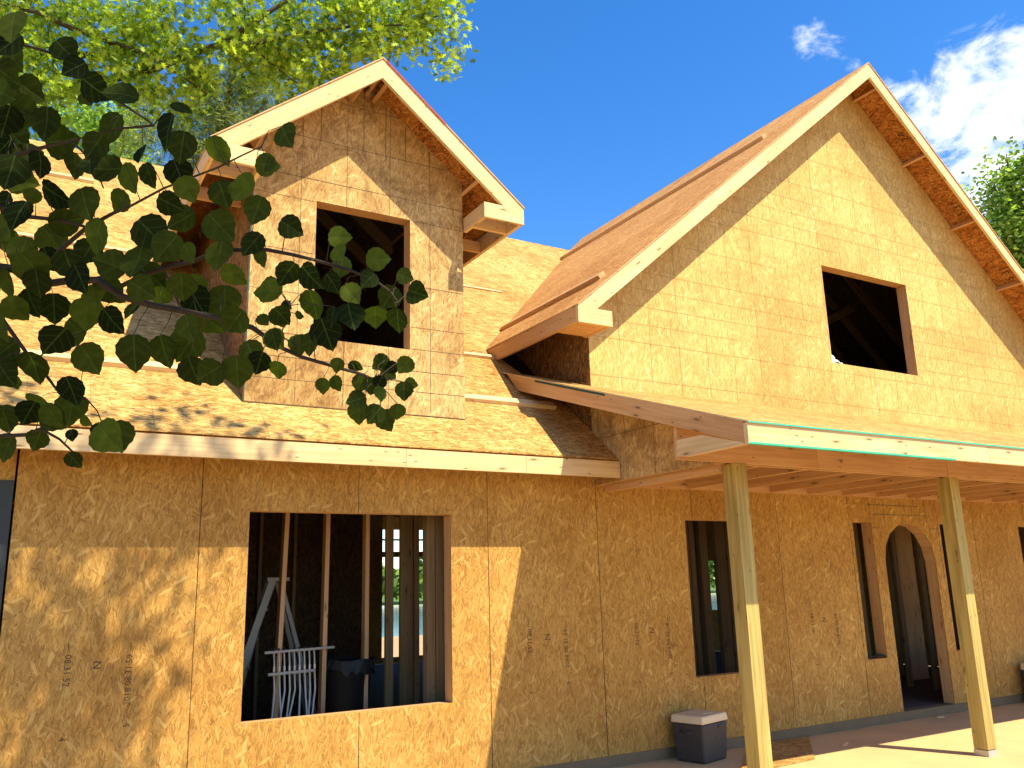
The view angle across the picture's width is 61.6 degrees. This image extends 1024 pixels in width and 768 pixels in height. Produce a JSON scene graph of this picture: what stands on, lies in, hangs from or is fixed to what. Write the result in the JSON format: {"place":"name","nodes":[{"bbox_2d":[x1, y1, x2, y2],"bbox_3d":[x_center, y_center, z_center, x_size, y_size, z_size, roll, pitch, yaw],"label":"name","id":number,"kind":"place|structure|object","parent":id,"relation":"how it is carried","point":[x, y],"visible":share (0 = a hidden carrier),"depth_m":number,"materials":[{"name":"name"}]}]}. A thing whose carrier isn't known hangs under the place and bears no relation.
{"place":"outdoors","nodes":[
{"label":"outdoors","id":0,"kind":"place"},
{"bbox_2d":[375,635,422,664],"bbox_3d":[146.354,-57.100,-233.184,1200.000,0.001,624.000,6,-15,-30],"label":"ground","id":1,"kind":"structure","parent":0,"point":[396,646],"depth_m":26.35,"materials":[{"name":"beige"}]},
{"bbox_2d":[46,91,159,164],"bbox_3d":[-13.019,-0.677,25.702,3.931,17.254,5.157,6,-15,-30],"label":"thin tree","id":2,"kind":"object","parent":1,"relation":"on","point":[88,117],"visible":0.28,"depth_m":26.40,"materials":[{"name":"green plant"}]},
{"bbox_2d":[108,0,300,168],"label":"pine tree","id":3,"kind":"object","parent":1,"relation":"on","point":[227,114],"visible":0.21,"depth_m":21.59,"materials":[{"name":"green plant"}]},
{"bbox_2d":[0,11,428,467],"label":"aspen tree","id":4,"kind":"object","parent":1,"relation":"on","point":[201,307],"visible":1,"depth_m":1.82,"materials":[{"name":"green plant"}]},
{"bbox_2d":[0,0,478,141],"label":"oak tree","id":5,"kind":"object","parent":1,"relation":"on","point":[284,60],"visible":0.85,"depth_m":13.94,"materials":[{"name":"green plant"}]},
{"bbox_2d":[614,702,1023,767],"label":"porch slab","id":6,"kind":"structure","parent":1,"relation":"on","point":[946,741],"depth_m":8.46,"materials":[{"name":"concrete"}]},
{"bbox_2d":[671,709,727,763],"bbox_3d":[1.798,3.353,8.194,0.492,0.428,0.369,11,-18,-43],"label":"cooler","id":7,"kind":"object","parent":6,"relation":"on","point":[700,736],"visible":1,"depth_m":8.07,"materials":[{"name":"grey plastic"}]},
{"bbox_2d":[742,736,814,767],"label":"board sheet","id":8,"kind":"object","parent":6,"relation":"on","point":[790,751],"visible":0.71,"depth_m":8.31,"materials":[{"name":"brown wood"}]},
{"bbox_2d":[1020,663,1023,677],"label":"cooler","id":9,"kind":"object","parent":6,"relation":"on","point":[1022,667],"visible":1,"depth_m":11.18,"materials":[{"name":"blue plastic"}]},
{"bbox_2d":[961,136,1023,270],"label":"leafy tree","id":10,"kind":"object","parent":1,"relation":"on","point":[1005,212],"visible":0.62,"depth_m":18.79,"materials":[{"name":"green plant"}]},
{"bbox_2d":[0,57,1023,767],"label":"house","id":11,"kind":"structure","parent":0,"point":[586,459],"depth_m":8.24,"materials":[{"name":"beige wood"}]},
{"bbox_2d":[0,480,13,611],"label":"patio window","id":12,"kind":"structure","parent":11,"relation":"in","point":[6,486],"depth_m":5.88,"materials":[{"name":"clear glass"}]},
{"bbox_2d":[242,577,316,714],"bbox_3d":[-2.430,2.784,8.474,1.173,1.701,0.377,6,-15,-30],"label":"stepladder","id":13,"kind":"object","parent":11,"relation":"on","point":[265,596],"visible":0.49,"depth_m":8.49,"materials":[{"name":"metal"}]},
{"bbox_2d":[264,646,334,718],"bbox_3d":[-1.900,2.918,7.663,0.641,1.101,0.054,6,-15,-30],"label":"pipe manifold","id":14,"kind":"object","parent":11,"relation":"on","point":[299,670],"visible":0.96,"depth_m":7.69,"materials":[{"name":"metal"}]},
{"bbox_2d":[317,656,374,712],"bbox_3d":[-1.574,3.065,8.116,0.545,0.924,0.550,6,-15,-30],"label":"waste bin","id":15,"kind":"object","parent":11,"relation":"on","point":[345,678],"visible":0.54,"depth_m":7.97,"materials":[{"name":"black plastic"}]},
{"bbox_2d":[832,355,842,363],"bbox_3d":[4.079,-0.299,10.871,0.259,0.136,0.061,6,-15,-30],"label":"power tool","id":16,"kind":"object","parent":11,"relation":"on","point":[834,360],"visible":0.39,"depth_m":10.85,"materials":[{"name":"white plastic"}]},
{"bbox_2d":[867,646,885,657],"bbox_3d":[4.233,3.127,10.068,0.292,0.172,0.100,2,-14,-16],"label":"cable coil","id":17,"kind":"object","parent":11,"relation":"on","point":[874,654],"visible":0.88,"depth_m":10.04,"materials":[{"name":"black plastic"}]},
{"bbox_2d":[3,0,1023,578],"label":"sky","id":18,"kind":"structure","parent":0,"point":[584,111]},
{"bbox_2d":[382,584,715,605],"bbox_3d":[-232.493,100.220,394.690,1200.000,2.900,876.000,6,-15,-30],"label":"shore","id":19,"kind":"structure","parent":0,"point":[713,590],"depth_m":180.19,"materials":[{"name":"green plant"}]},
{"bbox_2d":[382,557,714,599],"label":"wood","id":20,"kind":"object","parent":19,"relation":"on","point":[396,579],"depth_m":140.96,"materials":[{"name":"green plant"}]},
{"bbox_2d":[382,593,716,636],"bbox_3d":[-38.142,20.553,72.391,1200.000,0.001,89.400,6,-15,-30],"label":"lake","id":21,"kind":"structure","parent":0,"point":[396,617],"depth_m":75.63,"materials":[{"name":"liquid"}]}
]}

